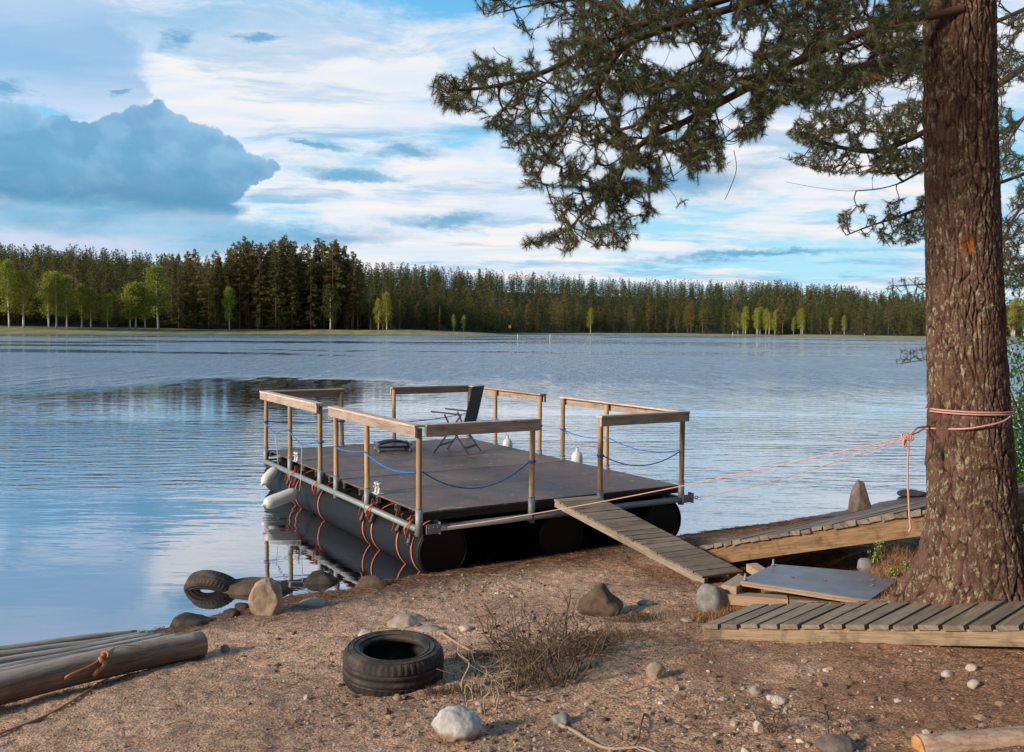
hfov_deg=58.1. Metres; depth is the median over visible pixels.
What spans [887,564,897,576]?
green plant
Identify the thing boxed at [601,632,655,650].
stick
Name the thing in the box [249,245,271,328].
pine tree
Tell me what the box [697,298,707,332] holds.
pine tree
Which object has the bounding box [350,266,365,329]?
pine tree
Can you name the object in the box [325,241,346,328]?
pine tree
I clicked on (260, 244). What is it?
pine tree
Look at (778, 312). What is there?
pine tree
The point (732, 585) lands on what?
timber block
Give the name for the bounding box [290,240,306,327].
pine tree
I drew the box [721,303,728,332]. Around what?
spruce tree
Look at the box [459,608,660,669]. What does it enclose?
dry shrub
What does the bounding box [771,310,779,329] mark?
birch tree
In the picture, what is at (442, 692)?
undergrowth
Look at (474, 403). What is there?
folding chair
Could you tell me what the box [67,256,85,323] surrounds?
pine tree
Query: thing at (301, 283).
pine tree
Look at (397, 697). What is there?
rock
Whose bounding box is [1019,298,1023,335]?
birch tree
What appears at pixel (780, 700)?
rock
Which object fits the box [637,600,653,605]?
rock
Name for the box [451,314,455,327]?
birch tree
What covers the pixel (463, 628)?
rock
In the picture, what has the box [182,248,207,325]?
pine tree
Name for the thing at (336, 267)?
pine tree
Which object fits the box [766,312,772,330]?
birch tree
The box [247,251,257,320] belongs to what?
pine tree
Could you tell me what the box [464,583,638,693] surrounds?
dry shrub
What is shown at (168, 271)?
pine tree
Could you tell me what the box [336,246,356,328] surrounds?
pine tree
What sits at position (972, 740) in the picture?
cut log
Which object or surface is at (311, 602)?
rock
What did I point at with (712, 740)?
pebbles
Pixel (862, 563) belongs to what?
rock
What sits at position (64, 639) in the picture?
pole
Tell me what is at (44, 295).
birch tree
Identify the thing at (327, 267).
pine tree
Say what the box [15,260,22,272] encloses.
pine tree
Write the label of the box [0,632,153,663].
pole
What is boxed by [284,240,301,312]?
pine tree
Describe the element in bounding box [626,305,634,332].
pine tree
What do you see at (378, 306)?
birch tree
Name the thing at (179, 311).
spruce tree
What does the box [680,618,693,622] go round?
rock
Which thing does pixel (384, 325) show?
young conifer
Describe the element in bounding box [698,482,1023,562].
boardwalk ramp
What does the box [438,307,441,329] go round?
young conifer
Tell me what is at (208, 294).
pine tree
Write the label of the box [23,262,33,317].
spruce tree
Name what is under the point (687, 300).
pine tree
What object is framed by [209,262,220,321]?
pine tree
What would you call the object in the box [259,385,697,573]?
pontoon raft
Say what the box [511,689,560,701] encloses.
stick
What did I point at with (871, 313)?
pine tree
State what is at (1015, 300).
birch tree
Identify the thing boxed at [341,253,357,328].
pine tree
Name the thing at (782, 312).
pine tree
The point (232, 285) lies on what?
pine tree
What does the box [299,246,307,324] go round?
spruce tree
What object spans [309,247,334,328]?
pine tree
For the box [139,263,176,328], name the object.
birch tree
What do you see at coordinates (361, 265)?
pine tree
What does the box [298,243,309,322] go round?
spruce tree
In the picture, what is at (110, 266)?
spruce tree
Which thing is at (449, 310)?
spruce tree
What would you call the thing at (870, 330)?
spruce tree
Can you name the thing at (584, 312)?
pine tree
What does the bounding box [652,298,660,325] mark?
pine tree
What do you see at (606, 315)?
spruce tree
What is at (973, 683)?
rock
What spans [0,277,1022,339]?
shore
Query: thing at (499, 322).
spruce tree
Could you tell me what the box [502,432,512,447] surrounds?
boat fender
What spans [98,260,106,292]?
spruce tree
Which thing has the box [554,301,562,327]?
pine tree
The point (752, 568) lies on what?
timber block
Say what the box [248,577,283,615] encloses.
rock
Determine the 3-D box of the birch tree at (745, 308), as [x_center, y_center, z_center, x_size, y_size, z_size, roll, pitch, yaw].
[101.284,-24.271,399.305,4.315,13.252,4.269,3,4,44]
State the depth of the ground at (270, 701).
5.47 m
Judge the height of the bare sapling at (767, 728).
0.264 m
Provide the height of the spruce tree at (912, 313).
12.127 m
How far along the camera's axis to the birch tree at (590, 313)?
405.39 m
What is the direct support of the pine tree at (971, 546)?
on the ground at (270, 701)
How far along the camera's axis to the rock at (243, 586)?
9.27 m
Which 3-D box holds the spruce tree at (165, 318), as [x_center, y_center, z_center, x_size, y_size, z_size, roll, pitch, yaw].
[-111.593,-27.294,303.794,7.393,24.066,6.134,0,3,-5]
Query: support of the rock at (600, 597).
on the ground at (270, 701)
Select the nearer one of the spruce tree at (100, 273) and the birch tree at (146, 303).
the birch tree at (146, 303)
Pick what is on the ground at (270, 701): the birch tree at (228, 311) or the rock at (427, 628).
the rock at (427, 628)
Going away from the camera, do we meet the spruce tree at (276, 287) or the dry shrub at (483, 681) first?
the dry shrub at (483, 681)
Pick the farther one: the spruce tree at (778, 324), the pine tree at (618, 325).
the pine tree at (618, 325)
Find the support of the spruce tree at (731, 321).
on the shore
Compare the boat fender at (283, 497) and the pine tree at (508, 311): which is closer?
the boat fender at (283, 497)
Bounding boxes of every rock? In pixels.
[169,612,212,628]
[220,644,229,651]
[223,577,293,594]
[223,608,240,617]
[234,602,248,609]
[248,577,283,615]
[298,597,325,607]
[304,570,338,583]
[355,575,386,588]
[358,629,372,635]
[387,612,426,627]
[392,694,401,700]
[415,624,441,631]
[431,705,482,742]
[458,625,471,630]
[551,712,570,724]
[577,583,623,616]
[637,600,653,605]
[646,661,665,678]
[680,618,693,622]
[696,584,724,611]
[749,685,761,695]
[753,719,764,732]
[770,695,787,705]
[815,734,854,751]
[848,480,870,512]
[857,558,873,571]
[897,489,925,496]
[941,670,952,677]
[965,664,977,670]
[967,679,979,688]
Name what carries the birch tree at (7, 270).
on the shore
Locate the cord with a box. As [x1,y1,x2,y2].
[0,640,142,734]
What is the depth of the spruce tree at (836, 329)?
358.99 m
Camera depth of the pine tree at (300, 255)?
326.41 m
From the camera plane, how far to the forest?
422.28 m
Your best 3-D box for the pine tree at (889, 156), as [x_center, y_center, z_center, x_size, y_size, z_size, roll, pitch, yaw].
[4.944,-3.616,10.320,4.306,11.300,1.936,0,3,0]
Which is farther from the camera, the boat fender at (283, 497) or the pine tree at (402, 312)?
the pine tree at (402, 312)
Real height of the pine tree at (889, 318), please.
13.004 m
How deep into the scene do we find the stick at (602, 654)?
6.04 m
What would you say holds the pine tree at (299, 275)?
on the shore
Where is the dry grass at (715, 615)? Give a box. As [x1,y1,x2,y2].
[678,544,916,624]
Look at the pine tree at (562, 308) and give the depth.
403.87 m
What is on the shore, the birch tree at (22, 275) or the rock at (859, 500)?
the birch tree at (22, 275)
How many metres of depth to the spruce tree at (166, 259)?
325.91 m
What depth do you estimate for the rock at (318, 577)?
9.62 m
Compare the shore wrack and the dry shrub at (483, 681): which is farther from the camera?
the shore wrack
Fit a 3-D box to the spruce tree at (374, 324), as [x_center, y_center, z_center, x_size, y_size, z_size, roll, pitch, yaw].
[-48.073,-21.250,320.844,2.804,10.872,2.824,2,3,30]
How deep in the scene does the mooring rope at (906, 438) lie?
6.07 m
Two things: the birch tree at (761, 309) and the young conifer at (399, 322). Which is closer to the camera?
the young conifer at (399, 322)
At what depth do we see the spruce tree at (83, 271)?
299.44 m
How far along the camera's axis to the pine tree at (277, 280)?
314.22 m
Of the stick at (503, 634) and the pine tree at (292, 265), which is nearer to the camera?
the stick at (503, 634)
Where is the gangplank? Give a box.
[554,495,742,583]
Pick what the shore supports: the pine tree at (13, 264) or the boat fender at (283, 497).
the pine tree at (13, 264)
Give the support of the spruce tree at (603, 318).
on the shore
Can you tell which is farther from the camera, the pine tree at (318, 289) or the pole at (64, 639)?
the pine tree at (318, 289)
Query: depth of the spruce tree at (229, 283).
306.11 m
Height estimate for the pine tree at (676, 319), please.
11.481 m
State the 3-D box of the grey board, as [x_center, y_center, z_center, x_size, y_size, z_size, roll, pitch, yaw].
[2.495,1.609,7.381,1.076,0.097,0.893,2,4,32]
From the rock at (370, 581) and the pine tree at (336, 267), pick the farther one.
the pine tree at (336, 267)
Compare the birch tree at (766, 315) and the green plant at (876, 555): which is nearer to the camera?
the green plant at (876, 555)
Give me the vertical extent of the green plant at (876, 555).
0.210 m
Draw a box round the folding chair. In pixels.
[431,385,483,454]
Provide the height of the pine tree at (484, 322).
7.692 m
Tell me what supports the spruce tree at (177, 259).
on the shore
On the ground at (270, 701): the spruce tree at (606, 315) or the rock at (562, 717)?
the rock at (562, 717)
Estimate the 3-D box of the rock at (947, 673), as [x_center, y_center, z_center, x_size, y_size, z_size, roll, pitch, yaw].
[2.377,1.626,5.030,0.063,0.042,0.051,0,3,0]
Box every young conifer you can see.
[380,299,386,329]
[397,299,403,328]
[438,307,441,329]
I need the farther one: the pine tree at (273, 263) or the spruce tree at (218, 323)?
the pine tree at (273, 263)
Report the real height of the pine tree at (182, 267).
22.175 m
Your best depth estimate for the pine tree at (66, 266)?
296.11 m
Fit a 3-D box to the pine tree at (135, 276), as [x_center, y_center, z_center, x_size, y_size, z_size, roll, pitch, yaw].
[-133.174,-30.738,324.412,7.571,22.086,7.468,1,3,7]
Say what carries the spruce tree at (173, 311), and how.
on the shore
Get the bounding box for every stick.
[393,698,453,714]
[439,631,486,659]
[486,626,520,636]
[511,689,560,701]
[558,723,655,751]
[562,653,596,679]
[577,646,620,659]
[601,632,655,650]
[633,713,662,745]
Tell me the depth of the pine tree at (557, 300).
405.86 m
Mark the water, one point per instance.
(134, 492)
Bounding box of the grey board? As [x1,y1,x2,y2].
[740,559,896,601]
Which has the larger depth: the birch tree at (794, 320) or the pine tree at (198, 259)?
the birch tree at (794, 320)
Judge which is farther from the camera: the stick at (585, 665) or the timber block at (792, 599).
the timber block at (792, 599)
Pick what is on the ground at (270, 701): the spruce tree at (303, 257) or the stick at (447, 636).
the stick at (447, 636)
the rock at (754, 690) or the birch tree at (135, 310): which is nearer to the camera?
the rock at (754, 690)
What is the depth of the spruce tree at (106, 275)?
318.54 m
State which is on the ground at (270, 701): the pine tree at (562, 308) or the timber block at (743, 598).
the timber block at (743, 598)
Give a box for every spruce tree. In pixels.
[17,267,31,323]
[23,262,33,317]
[24,268,39,324]
[37,262,44,311]
[50,255,59,271]
[74,264,88,321]
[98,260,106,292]
[99,253,114,293]
[104,260,116,299]
[158,252,169,315]
[162,260,182,327]
[164,259,180,325]
[169,265,190,328]
[173,254,188,322]
[215,307,220,328]
[220,247,238,328]
[232,248,253,325]
[244,240,260,327]
[264,246,288,328]
[264,256,287,327]
[270,238,290,327]
[272,246,292,328]
[280,248,304,328]
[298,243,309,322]
[298,246,321,328]
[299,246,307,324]
[301,245,308,276]
[304,244,322,328]
[337,250,352,324]
[371,302,376,328]
[392,292,398,328]
[402,303,406,327]
[411,305,417,327]
[432,297,438,329]
[445,295,455,330]
[483,296,491,331]
[494,294,504,332]
[571,312,575,332]
[587,293,597,330]
[591,305,599,331]
[600,293,611,331]
[600,304,606,331]
[617,304,623,331]
[647,306,652,331]
[649,292,662,332]
[703,300,710,332]
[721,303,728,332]
[729,294,740,333]
[729,298,734,333]
[774,300,783,334]
[809,306,814,333]
[812,309,818,333]
[816,308,822,333]
[832,308,840,334]
[857,302,866,333]
[867,316,872,334]
[873,305,880,334]
[905,303,914,334]
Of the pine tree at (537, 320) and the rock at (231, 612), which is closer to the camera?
the rock at (231, 612)
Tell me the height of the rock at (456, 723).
0.199 m
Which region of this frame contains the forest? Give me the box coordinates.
[0,242,1022,336]
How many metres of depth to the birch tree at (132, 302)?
279.75 m
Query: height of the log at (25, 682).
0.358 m
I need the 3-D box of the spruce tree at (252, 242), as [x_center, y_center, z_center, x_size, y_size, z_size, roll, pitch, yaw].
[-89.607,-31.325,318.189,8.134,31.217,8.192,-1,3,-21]
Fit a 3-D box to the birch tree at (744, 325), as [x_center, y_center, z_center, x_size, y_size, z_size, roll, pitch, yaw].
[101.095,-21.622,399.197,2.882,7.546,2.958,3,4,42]
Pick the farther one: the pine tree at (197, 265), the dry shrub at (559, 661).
the pine tree at (197, 265)
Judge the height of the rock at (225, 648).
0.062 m
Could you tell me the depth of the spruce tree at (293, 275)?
312.67 m
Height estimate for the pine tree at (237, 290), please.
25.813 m
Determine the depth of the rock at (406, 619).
7.41 m
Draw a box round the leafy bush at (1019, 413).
[1005,275,1023,523]
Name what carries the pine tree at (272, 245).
on the shore
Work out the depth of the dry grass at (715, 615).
7.40 m
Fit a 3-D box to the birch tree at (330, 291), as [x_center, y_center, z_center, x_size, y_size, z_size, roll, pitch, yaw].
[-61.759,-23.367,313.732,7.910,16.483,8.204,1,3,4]
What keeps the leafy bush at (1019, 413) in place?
on the ground at (270, 701)
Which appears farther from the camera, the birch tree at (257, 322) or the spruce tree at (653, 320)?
the spruce tree at (653, 320)
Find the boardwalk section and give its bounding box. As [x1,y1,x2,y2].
[702,601,1023,646]
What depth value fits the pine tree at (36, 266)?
294.41 m
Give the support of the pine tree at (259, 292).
on the shore
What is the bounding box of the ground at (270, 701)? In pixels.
[0,479,1023,751]
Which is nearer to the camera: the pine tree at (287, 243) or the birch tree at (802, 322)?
the pine tree at (287, 243)
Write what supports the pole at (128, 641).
on the ground at (270, 701)
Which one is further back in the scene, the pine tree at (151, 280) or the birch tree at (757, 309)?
the birch tree at (757, 309)
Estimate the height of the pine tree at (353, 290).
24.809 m
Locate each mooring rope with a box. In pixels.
[447,407,1014,531]
[701,439,902,496]
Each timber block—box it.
[721,575,747,593]
[725,592,787,605]
[746,563,764,574]
[746,587,760,592]
[789,596,832,603]
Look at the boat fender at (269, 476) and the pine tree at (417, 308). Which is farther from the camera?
the pine tree at (417, 308)
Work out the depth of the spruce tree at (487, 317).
357.50 m
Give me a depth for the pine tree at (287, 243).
314.88 m
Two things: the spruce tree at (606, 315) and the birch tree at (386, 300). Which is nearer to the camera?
the birch tree at (386, 300)
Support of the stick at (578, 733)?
on the ground at (270, 701)
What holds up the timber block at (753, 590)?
on the ground at (270, 701)
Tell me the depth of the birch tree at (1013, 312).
308.33 m
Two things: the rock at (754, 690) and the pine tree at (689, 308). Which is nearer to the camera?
the rock at (754, 690)
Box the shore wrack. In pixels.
[137,515,836,634]
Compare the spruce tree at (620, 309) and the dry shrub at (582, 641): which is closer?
the dry shrub at (582, 641)
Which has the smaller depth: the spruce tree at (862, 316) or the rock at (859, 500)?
the rock at (859, 500)
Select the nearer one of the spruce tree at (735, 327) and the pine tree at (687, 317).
the spruce tree at (735, 327)
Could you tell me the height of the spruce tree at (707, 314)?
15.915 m
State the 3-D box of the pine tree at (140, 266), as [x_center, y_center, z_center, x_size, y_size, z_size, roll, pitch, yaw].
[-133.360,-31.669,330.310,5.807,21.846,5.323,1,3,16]
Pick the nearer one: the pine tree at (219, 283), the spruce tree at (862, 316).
the pine tree at (219, 283)
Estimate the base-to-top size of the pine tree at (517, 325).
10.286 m
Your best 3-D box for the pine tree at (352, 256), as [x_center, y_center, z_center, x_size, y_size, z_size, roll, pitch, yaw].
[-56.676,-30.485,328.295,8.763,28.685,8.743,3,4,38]
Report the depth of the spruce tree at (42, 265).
302.30 m
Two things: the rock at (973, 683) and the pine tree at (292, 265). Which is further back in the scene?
the pine tree at (292, 265)
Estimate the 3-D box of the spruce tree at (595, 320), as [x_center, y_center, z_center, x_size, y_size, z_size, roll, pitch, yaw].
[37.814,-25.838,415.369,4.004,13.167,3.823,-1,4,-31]
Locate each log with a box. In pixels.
[0,632,207,704]
[911,726,1023,751]
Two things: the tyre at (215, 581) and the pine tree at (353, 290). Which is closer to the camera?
the tyre at (215, 581)
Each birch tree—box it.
[0,257,22,327]
[9,269,40,327]
[33,271,60,326]
[41,268,71,328]
[54,274,76,327]
[72,281,93,327]
[80,287,100,327]
[97,293,115,328]
[116,284,141,328]
[122,281,147,328]
[138,287,154,328]
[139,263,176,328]
[221,286,239,329]
[255,318,259,329]
[320,283,342,329]
[372,298,383,329]
[379,292,392,329]
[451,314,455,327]
[461,315,465,331]
[586,307,595,332]
[734,312,741,329]
[741,306,750,327]
[742,317,747,333]
[751,308,758,333]
[753,310,761,333]
[757,307,763,327]
[760,308,767,329]
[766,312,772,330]
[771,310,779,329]
[790,317,795,334]
[796,308,805,329]
[799,314,805,333]
[828,317,833,330]
[841,315,847,330]
[1007,302,1022,336]
[1008,296,1021,336]
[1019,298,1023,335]
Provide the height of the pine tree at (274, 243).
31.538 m
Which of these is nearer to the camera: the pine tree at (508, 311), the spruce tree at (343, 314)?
the spruce tree at (343, 314)
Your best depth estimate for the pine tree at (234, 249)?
312.97 m
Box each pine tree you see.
[9,258,18,276]
[10,271,21,321]
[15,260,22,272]
[27,257,42,320]
[29,253,43,292]
[60,255,74,311]
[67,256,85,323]
[84,260,99,297]
[126,257,141,287]
[134,258,145,283]
[144,262,160,304]
[161,254,180,327]
[179,263,189,324]
[180,250,198,324]
[181,260,196,313]
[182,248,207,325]
[188,252,205,324]
[198,262,219,328]
[204,250,227,316]
[209,256,226,327]
[209,257,225,310]
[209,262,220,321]
[219,247,241,327]
[220,261,240,310]
[226,242,247,293]
[229,248,242,327]
[229,258,243,327]
[230,241,249,328]
[233,235,260,328]
[238,240,261,328]
[246,243,265,326]
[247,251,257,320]
[248,257,270,328]
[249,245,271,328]
[254,242,269,327]
[258,242,278,328]
[263,244,277,314]
[265,240,290,328]
[266,240,278,319]
[272,249,289,328]
[273,234,295,328]
[281,253,304,321]
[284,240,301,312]
[284,247,307,328]
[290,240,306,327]
[296,253,307,305]
[297,253,307,310]
[300,252,319,327]
[304,237,325,327]
[306,240,328,327]
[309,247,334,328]
[315,254,327,327]
[318,247,345,328]
[320,242,345,311]
[322,239,347,328]
[324,242,348,312]
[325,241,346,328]
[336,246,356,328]
[340,261,360,328]
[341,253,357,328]
[344,260,360,329]
[346,251,363,310]
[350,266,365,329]
[352,260,368,328]
[358,277,368,325]
[367,295,374,320]
[397,299,404,328]
[413,301,420,328]
[425,0,1023,606]
[427,296,436,319]
[480,313,485,328]
[501,291,511,320]
[512,308,518,332]
[525,299,533,331]
[534,311,539,328]
[551,295,559,321]
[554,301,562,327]
[558,289,570,328]
[574,303,580,326]
[581,304,587,326]
[596,309,602,326]
[615,302,621,332]
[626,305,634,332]
[643,297,652,332]
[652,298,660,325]
[674,309,679,328]
[683,299,693,326]
[683,306,689,332]
[685,302,695,325]
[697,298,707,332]
[729,295,740,333]
[774,297,781,334]
[777,298,788,334]
[778,0,1023,363]
[796,297,806,333]
[865,301,874,334]
[883,302,892,330]
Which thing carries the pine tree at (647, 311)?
on the shore
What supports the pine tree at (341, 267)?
on the shore
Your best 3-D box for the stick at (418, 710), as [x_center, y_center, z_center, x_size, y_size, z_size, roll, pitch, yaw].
[-0.489,1.849,5.199,0.267,0.071,0.303,-1,4,-32]
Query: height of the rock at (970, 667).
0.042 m
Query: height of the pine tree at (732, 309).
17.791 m
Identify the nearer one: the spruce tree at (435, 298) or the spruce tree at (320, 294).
the spruce tree at (320, 294)
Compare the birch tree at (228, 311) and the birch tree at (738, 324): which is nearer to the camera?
the birch tree at (228, 311)
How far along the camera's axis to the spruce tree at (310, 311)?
314.38 m
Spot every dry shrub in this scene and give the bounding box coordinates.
[438,634,565,714]
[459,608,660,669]
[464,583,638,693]
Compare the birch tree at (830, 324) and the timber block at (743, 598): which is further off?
the birch tree at (830, 324)
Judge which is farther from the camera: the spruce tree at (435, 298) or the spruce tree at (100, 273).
the spruce tree at (435, 298)
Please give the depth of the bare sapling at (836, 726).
4.22 m
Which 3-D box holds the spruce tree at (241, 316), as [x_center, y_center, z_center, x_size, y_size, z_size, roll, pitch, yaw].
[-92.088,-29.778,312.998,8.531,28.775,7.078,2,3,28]
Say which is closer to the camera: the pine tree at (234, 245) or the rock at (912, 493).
the rock at (912, 493)
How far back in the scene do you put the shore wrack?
10.09 m
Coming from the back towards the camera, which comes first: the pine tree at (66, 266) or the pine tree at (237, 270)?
the pine tree at (237, 270)
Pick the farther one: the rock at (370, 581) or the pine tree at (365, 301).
the pine tree at (365, 301)
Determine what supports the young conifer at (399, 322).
on the shore
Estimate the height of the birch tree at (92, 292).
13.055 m
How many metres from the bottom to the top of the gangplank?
0.489 m
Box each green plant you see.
[867,541,883,564]
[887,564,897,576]
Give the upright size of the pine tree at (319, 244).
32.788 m
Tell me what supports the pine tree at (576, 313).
on the shore
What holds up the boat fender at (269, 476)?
hanging from the pontoon raft
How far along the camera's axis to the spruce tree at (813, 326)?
373.29 m
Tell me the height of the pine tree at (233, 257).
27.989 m
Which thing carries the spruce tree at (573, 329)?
on the shore
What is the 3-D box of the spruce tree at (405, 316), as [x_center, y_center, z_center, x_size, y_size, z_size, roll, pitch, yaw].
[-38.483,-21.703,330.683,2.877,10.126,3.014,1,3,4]
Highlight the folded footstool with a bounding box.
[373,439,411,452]
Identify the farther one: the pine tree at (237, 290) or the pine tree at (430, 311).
the pine tree at (430, 311)
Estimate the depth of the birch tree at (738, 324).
402.71 m
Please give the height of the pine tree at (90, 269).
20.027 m
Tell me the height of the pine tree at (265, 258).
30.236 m
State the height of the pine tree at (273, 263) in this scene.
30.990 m
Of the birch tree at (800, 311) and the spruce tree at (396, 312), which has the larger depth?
the birch tree at (800, 311)
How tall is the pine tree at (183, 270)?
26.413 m
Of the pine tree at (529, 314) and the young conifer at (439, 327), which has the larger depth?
the pine tree at (529, 314)
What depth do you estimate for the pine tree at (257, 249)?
315.29 m
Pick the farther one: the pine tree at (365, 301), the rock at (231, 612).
the pine tree at (365, 301)
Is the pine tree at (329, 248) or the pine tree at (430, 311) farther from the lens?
the pine tree at (430, 311)
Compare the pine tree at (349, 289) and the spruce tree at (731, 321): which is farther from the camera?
the spruce tree at (731, 321)
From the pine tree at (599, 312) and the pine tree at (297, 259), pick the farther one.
the pine tree at (599, 312)
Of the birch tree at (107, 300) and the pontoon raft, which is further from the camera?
the birch tree at (107, 300)
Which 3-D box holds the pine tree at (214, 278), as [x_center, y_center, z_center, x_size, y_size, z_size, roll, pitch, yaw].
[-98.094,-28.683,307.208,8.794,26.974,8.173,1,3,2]
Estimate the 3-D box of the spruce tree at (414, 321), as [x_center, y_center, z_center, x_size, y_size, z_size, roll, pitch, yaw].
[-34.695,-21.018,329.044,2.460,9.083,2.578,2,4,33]
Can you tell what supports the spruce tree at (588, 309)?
on the shore
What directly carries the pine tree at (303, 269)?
on the shore
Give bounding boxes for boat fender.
[261,435,278,485]
[261,445,301,508]
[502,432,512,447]
[565,431,582,462]
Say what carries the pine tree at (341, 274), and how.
on the shore
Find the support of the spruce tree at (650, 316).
on the shore
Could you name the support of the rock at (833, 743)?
on the ground at (270, 701)
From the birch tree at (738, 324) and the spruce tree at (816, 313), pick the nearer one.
the spruce tree at (816, 313)
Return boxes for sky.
[0,0,1023,305]
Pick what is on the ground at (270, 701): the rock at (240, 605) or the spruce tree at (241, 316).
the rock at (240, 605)
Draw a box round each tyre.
[184,570,237,591]
[342,630,443,696]
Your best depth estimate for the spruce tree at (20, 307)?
280.54 m
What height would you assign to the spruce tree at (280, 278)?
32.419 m
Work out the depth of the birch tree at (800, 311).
375.51 m
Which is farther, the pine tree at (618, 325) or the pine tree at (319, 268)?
the pine tree at (618, 325)
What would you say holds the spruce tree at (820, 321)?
on the shore
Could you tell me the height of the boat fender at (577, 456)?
0.853 m
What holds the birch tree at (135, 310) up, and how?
on the shore
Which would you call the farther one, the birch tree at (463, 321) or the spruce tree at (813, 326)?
the spruce tree at (813, 326)
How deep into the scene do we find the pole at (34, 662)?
6.64 m
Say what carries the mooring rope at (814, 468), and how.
attached to the pontoon raft
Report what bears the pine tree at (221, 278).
on the shore
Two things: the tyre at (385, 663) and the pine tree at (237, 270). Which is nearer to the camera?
the tyre at (385, 663)
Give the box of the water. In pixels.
[0,334,1023,645]
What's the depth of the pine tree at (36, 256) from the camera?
315.13 m
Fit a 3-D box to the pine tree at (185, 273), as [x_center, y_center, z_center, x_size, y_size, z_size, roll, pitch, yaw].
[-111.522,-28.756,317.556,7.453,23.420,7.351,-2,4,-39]
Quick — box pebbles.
[24,517,1023,751]
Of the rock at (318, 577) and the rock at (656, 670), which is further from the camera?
the rock at (318, 577)
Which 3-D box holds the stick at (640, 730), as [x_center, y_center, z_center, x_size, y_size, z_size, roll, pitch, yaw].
[0.701,1.763,4.630,0.144,0.095,0.500,1,3,15]
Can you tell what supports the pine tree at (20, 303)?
on the shore
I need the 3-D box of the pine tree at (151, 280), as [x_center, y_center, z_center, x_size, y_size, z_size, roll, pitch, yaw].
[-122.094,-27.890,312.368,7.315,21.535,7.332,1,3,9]
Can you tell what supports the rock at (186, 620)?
on the ground at (270, 701)
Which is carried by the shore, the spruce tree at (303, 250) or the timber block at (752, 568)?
the spruce tree at (303, 250)
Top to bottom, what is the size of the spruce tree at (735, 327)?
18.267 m
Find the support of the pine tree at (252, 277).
on the shore
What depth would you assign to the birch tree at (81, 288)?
273.20 m
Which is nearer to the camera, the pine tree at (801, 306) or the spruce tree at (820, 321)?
the spruce tree at (820, 321)
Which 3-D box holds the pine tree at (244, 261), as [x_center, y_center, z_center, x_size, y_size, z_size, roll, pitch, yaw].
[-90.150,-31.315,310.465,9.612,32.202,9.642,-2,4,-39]
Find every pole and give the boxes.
[0,630,136,650]
[0,631,145,656]
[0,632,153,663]
[0,632,165,667]
[0,633,181,671]
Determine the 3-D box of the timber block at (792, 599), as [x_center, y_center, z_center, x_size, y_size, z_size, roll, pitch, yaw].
[2.382,1.750,7.052,0.503,0.078,0.105,1,3,14]
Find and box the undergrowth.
[394,607,684,707]
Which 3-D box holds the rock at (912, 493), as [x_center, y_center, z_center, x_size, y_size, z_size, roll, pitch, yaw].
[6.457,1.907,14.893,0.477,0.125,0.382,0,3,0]
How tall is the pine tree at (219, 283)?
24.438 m
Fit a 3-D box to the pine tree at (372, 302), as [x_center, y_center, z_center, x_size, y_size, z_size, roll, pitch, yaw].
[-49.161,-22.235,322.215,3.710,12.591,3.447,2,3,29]
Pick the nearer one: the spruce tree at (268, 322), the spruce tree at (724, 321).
the spruce tree at (268, 322)
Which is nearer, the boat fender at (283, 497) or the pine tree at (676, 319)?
the boat fender at (283, 497)
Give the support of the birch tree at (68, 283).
on the shore
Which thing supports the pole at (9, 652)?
on the ground at (270, 701)
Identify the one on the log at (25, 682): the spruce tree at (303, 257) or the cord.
the cord
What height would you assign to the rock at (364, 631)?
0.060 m
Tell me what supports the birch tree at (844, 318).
on the shore
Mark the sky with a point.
(158, 127)
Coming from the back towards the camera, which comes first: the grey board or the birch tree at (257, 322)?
the birch tree at (257, 322)
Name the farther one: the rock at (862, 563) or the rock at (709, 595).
the rock at (862, 563)
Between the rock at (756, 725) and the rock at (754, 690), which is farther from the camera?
the rock at (754, 690)
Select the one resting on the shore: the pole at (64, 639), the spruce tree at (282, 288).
the spruce tree at (282, 288)
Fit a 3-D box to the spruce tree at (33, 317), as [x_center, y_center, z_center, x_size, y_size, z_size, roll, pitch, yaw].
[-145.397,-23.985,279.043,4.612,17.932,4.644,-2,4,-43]
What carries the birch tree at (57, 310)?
on the shore

